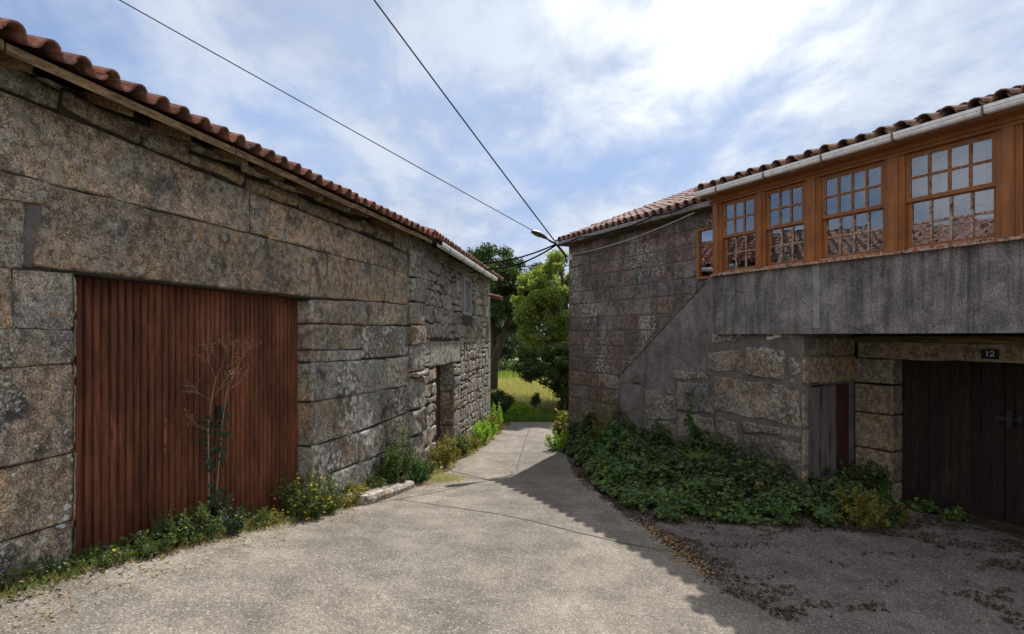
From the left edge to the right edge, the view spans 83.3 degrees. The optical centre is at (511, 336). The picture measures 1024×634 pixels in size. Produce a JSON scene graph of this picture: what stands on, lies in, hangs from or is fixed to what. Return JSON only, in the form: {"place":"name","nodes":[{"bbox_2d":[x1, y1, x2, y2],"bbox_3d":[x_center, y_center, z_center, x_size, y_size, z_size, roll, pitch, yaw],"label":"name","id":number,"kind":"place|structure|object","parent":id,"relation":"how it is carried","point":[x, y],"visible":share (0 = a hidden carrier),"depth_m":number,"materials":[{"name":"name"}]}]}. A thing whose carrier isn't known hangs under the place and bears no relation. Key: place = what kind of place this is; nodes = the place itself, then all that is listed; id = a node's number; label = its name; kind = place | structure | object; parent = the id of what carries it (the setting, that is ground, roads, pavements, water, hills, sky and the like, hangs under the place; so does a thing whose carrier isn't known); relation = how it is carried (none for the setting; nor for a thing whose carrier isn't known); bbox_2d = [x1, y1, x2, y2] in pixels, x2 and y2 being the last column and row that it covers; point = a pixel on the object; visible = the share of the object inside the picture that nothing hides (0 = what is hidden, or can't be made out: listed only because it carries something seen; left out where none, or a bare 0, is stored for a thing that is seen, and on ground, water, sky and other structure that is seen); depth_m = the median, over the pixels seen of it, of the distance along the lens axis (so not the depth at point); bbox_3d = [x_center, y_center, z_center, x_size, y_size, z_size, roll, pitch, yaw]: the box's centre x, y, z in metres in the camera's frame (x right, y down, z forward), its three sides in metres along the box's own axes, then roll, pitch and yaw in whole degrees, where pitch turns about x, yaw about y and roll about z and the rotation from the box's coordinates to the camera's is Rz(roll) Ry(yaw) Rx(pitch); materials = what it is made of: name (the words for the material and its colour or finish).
{"place":"outdoors","nodes":[
{"label":"outdoors","id":0,"kind":"place"},
{"bbox_2d":[0,499,389,633],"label":"pavement edge","id":1,"kind":"object","parent":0,"point":[77,594],"visible":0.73,"depth_m":4.10,"materials":[{"name":"concrete"}]},
{"bbox_2d":[140,541,217,558],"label":"grass tuft","id":2,"kind":"object","parent":1,"relation":"on","point":[186,551],"visible":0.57,"depth_m":4.78,"materials":[{"name":"plant"}]},
{"bbox_2d":[167,501,226,542],"bbox_3d":[-2.837,1.697,5.203,0.501,0.415,0.400,0,0,-32],"label":"weed","id":3,"kind":"object","parent":1,"relation":"on","point":[218,523],"visible":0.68,"depth_m":5.22,"materials":[{"name":"green plant"}]},
{"bbox_2d":[203,490,248,534],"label":"weed","id":4,"kind":"object","parent":1,"relation":"on","point":[239,521],"visible":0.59,"depth_m":5.54,"materials":[{"name":"green plant"}]},
{"bbox_2d":[224,500,272,529],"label":"weed","id":5,"kind":"object","parent":1,"relation":"on","point":[258,519],"visible":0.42,"depth_m":5.94,"materials":[{"name":"green plant"}]},
{"bbox_2d":[263,515,299,526],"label":"grass tuft","id":6,"kind":"object","parent":1,"relation":"on","point":[286,520],"visible":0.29,"depth_m":6.24,"materials":[{"name":"plant"}]},
{"bbox_2d":[273,471,331,520],"bbox_3d":[-2.426,1.883,6.696,0.645,0.588,0.602,0,0,28],"label":"flowering bush","id":7,"kind":"object","parent":1,"relation":"on","point":[305,505],"visible":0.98,"depth_m":6.63,"materials":[{"name":"green plant"}]},
{"bbox_2d":[309,473,344,513],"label":"flowering bush","id":8,"kind":"object","parent":1,"relation":"on","point":[331,489],"visible":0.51,"depth_m":7.12,"materials":[{"name":"green plant"}]},
{"bbox_2d":[333,488,362,507],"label":"weed","id":9,"kind":"object","parent":1,"relation":"on","point":[353,500],"visible":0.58,"depth_m":7.64,"materials":[{"name":"green plant"}]},
{"bbox_2d":[2,421,807,633],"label":"road","id":10,"kind":"structure","parent":0,"point":[387,571],"depth_m":5.12,"materials":[{"name":"concrete"}]},
{"bbox_2d":[1,422,524,631],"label":"dry litter","id":11,"kind":"object","parent":10,"relation":"on","point":[65,594],"visible":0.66,"depth_m":4.56,"materials":[{"name":"plant"}]},
{"bbox_2d":[417,481,435,486],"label":"grass tuft","id":12,"kind":"object","parent":10,"relation":"on","point":[426,484],"visible":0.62,"depth_m":9.29,"materials":[{"name":"plant"}]},
{"bbox_2d":[422,469,478,483],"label":"grass tuft","id":13,"kind":"object","parent":10,"relation":"on","point":[445,478],"visible":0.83,"depth_m":9.76,"materials":[{"name":"yellow plant"}]},
{"bbox_2d":[516,426,530,469],"bbox_3d":[0.335,2.748,14.946,0.076,0.431,8.119,0,0,4],"label":"road seam","id":14,"kind":"object","parent":10,"relation":"on","point":[522,450],"visible":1,"depth_m":13.61,"materials":[{"name":"grey concrete"}]},
{"bbox_2d":[398,499,672,551],"bbox_3d":[0.099,2.361,7.356,3.859,0.109,0.167,0,0,27],"label":"road seam","id":15,"kind":"object","parent":10,"relation":"on","point":[540,522],"visible":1,"depth_m":7.23,"materials":[{"name":"grey concrete"}]},
{"bbox_2d":[77,357,854,556],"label":"ground","id":16,"kind":"structure","parent":0,"point":[515,360],"depth_m":10.46,"materials":[{"name":"green plant"}]},
{"bbox_2d":[0,17,436,584],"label":"stone barn","id":17,"kind":"structure","parent":16,"relation":"on","point":[149,241],"depth_m":5.25,"materials":[{"name":"stone"}]},
{"bbox_2d":[411,222,503,460],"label":"stone cottage","id":18,"kind":"structure","parent":16,"relation":"on","point":[457,348],"depth_m":13.57,"materials":[{"name":"stone"}]},
{"bbox_2d":[435,366,440,453],"bbox_3d":[-1.799,1.795,12.825,0.065,2.310,1.530,0,0,7],"label":"door","id":19,"kind":"structure","parent":18,"relation":"in","point":[438,373],"depth_m":13.32,"materials":[{"name":"brown wood"}]},
{"bbox_2d":[462,275,471,315],"bbox_3d":[-1.208,-1.055,15.219,0.150,0.990,1.270,0,0,7],"label":"window","id":20,"kind":"structure","parent":18,"relation":"in","point":[466,282],"depth_m":15.22,"materials":[{"name":"grey glass"}]},
{"bbox_2d":[470,245,556,272],"bbox_3d":[-0.175,-1.992,15.115,3.132,0.549,0.771,0,0,24],"label":"eaves cable","id":21,"kind":"object","parent":18,"relation":"attached to","point":[518,263],"visible":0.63,"depth_m":14.88,"materials":[{"name":"black rubber"}]},
{"bbox_2d":[119,0,554,242],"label":"overhead cable","id":22,"kind":"object","parent":21,"relation":"attached to","point":[312,108],"visible":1,"depth_m":10.28,"materials":[{"name":"black rubber"}]},
{"bbox_2d":[483,244,554,263],"bbox_3d":[-1.478,-2.075,15.067,5.401,0.422,1.020,0,0,9],"label":"eaves cable","id":23,"kind":"object","parent":18,"relation":"attached to","point":[520,256],"visible":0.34,"depth_m":14.59,"materials":[{"name":"black rubber"}]},
{"bbox_2d":[374,0,556,243],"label":"overhead cable","id":24,"kind":"object","parent":23,"relation":"attached to","point":[462,117],"visible":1,"depth_m":12.52,"materials":[{"name":"black rubber"}]},
{"bbox_2d":[490,293,502,300],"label":"outbuilding","id":25,"kind":"structure","parent":16,"relation":"on","point":[497,297],"depth_m":18.92,"materials":[{"name":"red tile"}]},
{"bbox_2d":[490,388,516,413],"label":"shrub","id":26,"kind":"object","parent":16,"relation":"on","point":[497,396],"visible":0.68,"depth_m":21.09,"materials":[{"name":"green plant"}]},
{"bbox_2d":[490,317,532,361],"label":"distant tree","id":27,"kind":"object","parent":16,"relation":"on","point":[508,351],"visible":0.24,"depth_m":62.74,"materials":[{"name":"green plant"}]},
{"bbox_2d":[465,242,566,390],"bbox_3d":[-0.373,-0.703,28.218,6.792,7.828,4.890,0,0,0],"label":"oak tree","id":28,"kind":"object","parent":16,"relation":"on","point":[505,289],"visible":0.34,"depth_m":27.79,"materials":[{"name":"green plant"}]},
{"bbox_2d":[490,358,550,371],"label":"hedge","id":29,"kind":"object","parent":16,"relation":"on","point":[504,364],"visible":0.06,"depth_m":47.78,"materials":[{"name":"green plant"}]},
{"bbox_2d":[498,362,546,379],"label":"grass","id":30,"kind":"structure","parent":16,"relation":"on","point":[502,374],"depth_m":42.65,"materials":[{"name":"green plant"}]},
{"bbox_2d":[505,400,542,416],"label":"fern clump","id":31,"kind":"object","parent":16,"relation":"on","point":[519,407],"visible":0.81,"depth_m":20.74,"materials":[{"name":"green plant"}]},
{"bbox_2d":[491,410,568,422],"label":"verge grass","id":32,"kind":"structure","parent":16,"relation":"on","point":[543,417],"depth_m":20.14,"materials":[{"name":"green plant"}]},
{"bbox_2d":[529,392,541,405],"bbox_3d":[0.908,2.574,21.630,0.483,1.192,0.536,0,0,24],"label":"sapling","id":33,"kind":"object","parent":16,"relation":"on","point":[535,400],"visible":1,"depth_m":21.52,"materials":[{"name":"green plant"}]},
{"bbox_2d":[510,247,568,353],"bbox_3d":[2.054,-0.252,24.542,4.275,6.905,4.027,0,0,-23],"label":"broadleaf tree","id":34,"kind":"object","parent":16,"relation":"on","point":[532,309],"visible":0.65,"depth_m":23.96,"materials":[{"name":"green plant"}]},
{"bbox_2d":[510,342,568,410],"bbox_3d":[1.545,1.688,21.455,3.110,2.985,2.181,0,0,-22],"label":"evergreen bush","id":35,"kind":"object","parent":16,"relation":"on","point":[556,371],"visible":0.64,"depth_m":21.12,"materials":[{"name":"green plant"}]},
{"bbox_2d":[537,306,568,347],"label":"distant tree","id":36,"kind":"object","parent":16,"relation":"on","point":[546,331],"visible":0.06,"depth_m":68.12,"materials":[{"name":"green plant"}]},
{"bbox_2d":[555,85,1023,526],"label":"gallery house","id":37,"kind":"structure","parent":16,"relation":"on","point":[816,312],"depth_m":8.57,"materials":[{"name":"stone"}]},
{"bbox_2d":[531,230,567,268],"bbox_3d":[0.968,-2.123,14.158,0.307,0.827,1.305,0,0,44],"label":"street lamp","id":38,"kind":"object","parent":37,"relation":"attached to","point":[539,234],"visible":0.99,"depth_m":13.94,"materials":[{"name":"metal"}]},
{"bbox_2d":[559,202,695,244],"bbox_3d":[2.166,-2.299,12.241,0.036,0.146,4.703,0,0,-27],"label":"gutter cable","id":39,"kind":"object","parent":37,"relation":"attached to","point":[632,224],"visible":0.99,"depth_m":11.61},
{"bbox_2d":[568,212,694,259],"bbox_3d":[2.365,-2.065,12.382,0.075,0.330,4.478,0,0,-25],"label":"cable","id":40,"kind":"object","parent":37,"relation":"attached to","point":[570,256],"depth_m":12.11,"materials":[{"name":"grey rubber"}]},
{"bbox_2d":[696,226,712,279],"bbox_3d":[3.589,-1.502,10.356,0.130,0.925,0.615,0,0,-27],"label":"window","id":41,"kind":"structure","parent":37,"relation":"in","point":[699,232],"depth_m":10.57,"materials":[{"name":"orange paint"}]},
{"bbox_2d":[720,194,756,272],"bbox_3d":[3.763,-1.663,9.492,0.210,1.198,0.750,0,0,-27],"label":"window","id":42,"kind":"structure","parent":37,"relation":"in","point":[724,236],"depth_m":9.58,"materials":[{"name":"orange paint"}]},
{"bbox_2d":[763,181,804,267],"bbox_3d":[4.204,-1.663,8.752,0.317,1.198,0.730,0,0,-27],"label":"window","id":43,"kind":"structure","parent":37,"relation":"in","point":[785,226],"depth_m":8.91,"materials":[{"name":"orange paint"}]},
{"bbox_2d":[811,384,848,485],"bbox_3d":[4.825,1.750,8.847,1.039,2.001,0.048,0,0,-27],"label":"shed door","id":44,"kind":"structure","parent":37,"relation":"in","point":[830,403],"depth_m":8.86,"materials":[{"name":"grey wood"}]},
{"bbox_2d":[818,160,885,260],"bbox_3d":[4.675,-1.663,7.836,0.317,1.198,0.930,0,0,-27],"label":"window","id":45,"kind":"structure","parent":37,"relation":"in","point":[857,213],"depth_m":7.91,"materials":[{"name":"orange paint"}]},
{"bbox_2d":[902,130,998,249],"bbox_3d":[5.205,-1.663,6.804,0.317,1.198,1.010,0,0,-27],"label":"window","id":46,"kind":"structure","parent":37,"relation":"in","point":[964,185],"depth_m":6.80,"materials":[{"name":"orange paint"}]},
{"bbox_2d":[902,359,1023,521],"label":"garage door","id":47,"kind":"structure","parent":37,"relation":"in","point":[953,411],"depth_m":8.04,"materials":[{"name":"brown wood"}]},
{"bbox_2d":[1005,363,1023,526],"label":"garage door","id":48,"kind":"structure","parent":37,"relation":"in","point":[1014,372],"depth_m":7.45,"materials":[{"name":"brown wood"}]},
{"bbox_2d":[1019,124,1023,235],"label":"window","id":49,"kind":"structure","parent":37,"relation":"in","point":[1021,126],"depth_m":6.13,"materials":[{"name":"orange paint"}]},
{"bbox_2d":[0,422,1023,590],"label":"dirt verge","id":50,"kind":"structure","parent":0,"point":[982,521],"depth_m":8.03,"materials":[{"name":"soil"}]},
{"bbox_2d":[30,557,89,581],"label":"weed","id":51,"kind":"object","parent":50,"relation":"on","point":[76,567],"visible":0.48,"depth_m":4.10,"materials":[{"name":"green plant"}]},
{"bbox_2d":[73,540,133,567],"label":"weed","id":52,"kind":"object","parent":50,"relation":"on","point":[106,553],"visible":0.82,"depth_m":4.35,"materials":[{"name":"green plant"}]},
{"bbox_2d":[112,525,179,560],"bbox_3d":[-2.954,1.678,4.654,0.406,0.275,0.468,0,0,39],"label":"weed","id":53,"kind":"object","parent":50,"relation":"on","point":[156,546],"visible":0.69,"depth_m":4.61,"materials":[{"name":"green plant"}]},
{"bbox_2d":[145,509,200,547],"bbox_3d":[-2.913,1.677,4.945,0.444,0.373,0.390,0,0,0],"label":"weed","id":54,"kind":"object","parent":50,"relation":"on","point":[183,530],"visible":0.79,"depth_m":4.93,"materials":[{"name":"green plant"}]},
{"bbox_2d":[0,498,350,614],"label":"verge grass","id":55,"kind":"structure","parent":50,"relation":"on","point":[86,571],"depth_m":4.19,"materials":[{"name":"plant"}]},
{"bbox_2d":[0,474,420,606],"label":"creeping plants","id":56,"kind":"object","parent":50,"relation":"on","point":[32,565],"visible":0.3,"depth_m":3.98,"materials":[{"name":"green plant"}]},
{"bbox_2d":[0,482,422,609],"bbox_3d":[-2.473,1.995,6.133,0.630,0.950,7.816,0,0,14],"label":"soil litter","id":57,"kind":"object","parent":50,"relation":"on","point":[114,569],"visible":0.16,"depth_m":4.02,"materials":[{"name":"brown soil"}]},
{"bbox_2d":[181,333,260,529],"bbox_3d":[-2.889,0.961,5.662,0.612,2.001,0.605,0,0,0],"label":"dry stalk","id":58,"kind":"object","parent":50,"relation":"on","point":[210,464],"visible":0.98,"depth_m":5.57,"materials":[{"name":"plant"}]},
{"bbox_2d":[251,506,283,523],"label":"weed","id":59,"kind":"object","parent":50,"relation":"on","point":[273,512],"visible":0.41,"depth_m":6.20,"materials":[{"name":"green plant"}]},
{"bbox_2d":[341,479,369,496],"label":"weed","id":60,"kind":"object","parent":50,"relation":"on","point":[349,486],"visible":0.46,"depth_m":8.06,"materials":[{"name":"green plant"}]},
{"bbox_2d":[363,472,385,487],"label":"weed","id":61,"kind":"object","parent":50,"relation":"on","point":[372,484],"visible":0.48,"depth_m":8.50,"materials":[{"name":"green plant"}]},
{"bbox_2d":[345,480,414,504],"bbox_3d":[-1.906,2.336,8.459,0.440,0.362,1.400,0,0,14],"label":"stone slab","id":62,"kind":"object","parent":50,"relation":"on","point":[378,494],"depth_m":8.21,"materials":[{"name":"stone"}]},
{"bbox_2d":[372,445,407,483],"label":"weed","id":63,"kind":"object","parent":50,"relation":"on","point":[388,475],"visible":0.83,"depth_m":8.88,"materials":[{"name":"green plant"}]},
{"bbox_2d":[386,419,414,479],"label":"weed","id":64,"kind":"object","parent":50,"relation":"on","point":[406,464],"visible":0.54,"depth_m":9.29,"materials":[{"name":"green plant"}]},
{"bbox_2d":[399,452,429,483],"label":"weed","id":65,"kind":"object","parent":50,"relation":"on","point":[416,473],"visible":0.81,"depth_m":9.48,"materials":[{"name":"green plant"}]},
{"bbox_2d":[416,455,437,477],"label":"weed","id":66,"kind":"object","parent":50,"relation":"on","point":[431,467],"visible":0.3,"depth_m":9.98,"materials":[{"name":"green plant"}]},
{"bbox_2d":[428,440,453,466],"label":"weed","id":67,"kind":"object","parent":50,"relation":"on","point":[445,457],"visible":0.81,"depth_m":11.31,"materials":[{"name":"green plant"}]},
{"bbox_2d":[437,430,460,460],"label":"weed","id":68,"kind":"object","parent":50,"relation":"on","point":[452,443],"visible":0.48,"depth_m":12.04,"materials":[{"name":"green plant"}]},
{"bbox_2d":[426,424,492,471],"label":"creeping plants","id":69,"kind":"object","parent":50,"relation":"on","point":[454,457],"visible":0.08,"depth_m":11.84,"materials":[{"name":"green plant"}]},
{"bbox_2d":[450,432,471,455],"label":"weed","id":70,"kind":"object","parent":50,"relation":"on","point":[461,445],"visible":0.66,"depth_m":12.81,"materials":[{"name":"green plant"}]},
{"bbox_2d":[428,425,509,474],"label":"verge grass","id":71,"kind":"structure","parent":50,"relation":"on","point":[461,456],"depth_m":12.59,"materials":[{"name":"green plant"}]},
{"bbox_2d":[461,432,482,449],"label":"weed","id":72,"kind":"object","parent":50,"relation":"on","point":[476,443],"visible":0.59,"depth_m":13.93,"materials":[{"name":"green plant"}]},
{"bbox_2d":[468,421,490,443],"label":"weed","id":73,"kind":"object","parent":50,"relation":"on","point":[486,434],"visible":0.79,"depth_m":15.04,"materials":[{"name":"green plant"}]},
{"bbox_2d":[475,416,497,437],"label":"weed","id":74,"kind":"object","parent":50,"relation":"on","point":[484,422],"visible":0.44,"depth_m":16.11,"materials":[{"name":"green plant"}]},
{"bbox_2d":[482,411,504,431],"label":"weed","id":75,"kind":"object","parent":50,"relation":"on","point":[493,417],"visible":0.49,"depth_m":17.22,"materials":[{"name":"green plant"}]},
{"bbox_2d":[487,402,503,429],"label":"weed","id":76,"kind":"object","parent":50,"relation":"on","point":[499,414],"visible":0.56,"depth_m":18.20,"materials":[{"name":"green plant"}]},
{"bbox_2d":[543,428,573,451],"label":"corner shrub","id":77,"kind":"object","parent":50,"relation":"on","point":[554,445],"visible":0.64,"depth_m":13.75,"materials":[{"name":"green plant"}]},
{"bbox_2d":[551,408,570,445],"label":"corner shrub","id":78,"kind":"object","parent":50,"relation":"on","point":[558,426],"visible":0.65,"depth_m":14.29,"materials":[{"name":"green plant"}]},
{"bbox_2d":[592,395,624,439],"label":"plant","id":79,"kind":"object","parent":50,"relation":"on","point":[604,421],"visible":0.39,"depth_m":12.21,"materials":[{"name":"green plant"}]},
{"bbox_2d":[593,422,646,456],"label":"broad leaf clump","id":80,"kind":"object","parent":50,"relation":"on","point":[617,432],"visible":0.27,"depth_m":10.95,"materials":[{"name":"green plant"}]},
{"bbox_2d":[676,392,703,464],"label":"climbing shoot","id":81,"kind":"object","parent":50,"relation":"on","point":[695,429],"visible":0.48,"depth_m":9.99,"materials":[{"name":"green plant"}]},
{"bbox_2d":[560,405,905,528],"bbox_3d":[2.282,2.149,10.272,3.764,1.352,7.929,0,0,-35],"label":"bramble thicket","id":82,"kind":"object","parent":50,"relation":"on","point":[663,481],"visible":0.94,"depth_m":8.46,"materials":[{"name":"green plant"}]},
{"bbox_2d":[675,439,717,460],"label":"grass tuft","id":83,"kind":"object","parent":82,"relation":"on","point":[695,455],"visible":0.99,"depth_m":8.92,"materials":[{"name":"green plant"}]},
{"bbox_2d":[571,471,1023,628],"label":"leaf litter","id":84,"kind":"object","parent":50,"relation":"on","point":[864,553],"visible":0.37,"depth_m":6.63,"materials":[{"name":"brown plant"}]},
{"bbox_2d":[906,497,940,514],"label":"ivy sprig","id":85,"kind":"object","parent":50,"relation":"on","point":[927,505],"visible":0.97,"depth_m":7.95,"materials":[{"name":"green plant"}]},
{"bbox_2d":[938,505,967,522],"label":"ivy sprig","id":86,"kind":"object","parent":50,"relation":"on","point":[956,515],"visible":0.88,"depth_m":7.60,"materials":[{"name":"green plant"}]},
{"bbox_2d":[0,0,1023,329],"label":"sky","id":87,"kind":"structure","parent":0,"point":[595,111],"materials":[{"name":"blue"}]},
{"bbox_2d":[490,376,568,413],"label":"meadow grass","id":88,"kind":"structure","parent":0,"point":[519,389],"depth_m":26.90,"materials":[{"name":"plant"}]},
{"bbox_2d":[622,511,1023,633],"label":"forecourt","id":89,"kind":"structure","parent":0,"point":[914,600],"depth_m":5.90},
{"bbox_2d":[631,520,732,582],"bbox_3d":[1.912,2.425,6.606,0.566,0.084,1.964,0,0,-12],"label":"dry grass patch","id":90,"kind":"object","parent":89,"relation":"on","point":[674,554],"visible":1,"depth_m":6.46,"materials":[{"name":"plant"}]},
{"bbox_2d":[833,483,891,531],"bbox_3d":[4.426,2.163,7.304,0.656,0.610,0.657,0,0,33],"label":"yellow bramble","id":91,"kind":"object","parent":89,"relation":"on","point":[861,509],"visible":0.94,"depth_m":7.20,"materials":[{"name":"green plant"}]},
{"bbox_2d":[875,494,911,528],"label":"yellow bramble","id":92,"kind":"object","parent":89,"relation":"on","point":[903,518],"visible":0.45,"depth_m":7.32,"materials":[{"name":"green plant"}]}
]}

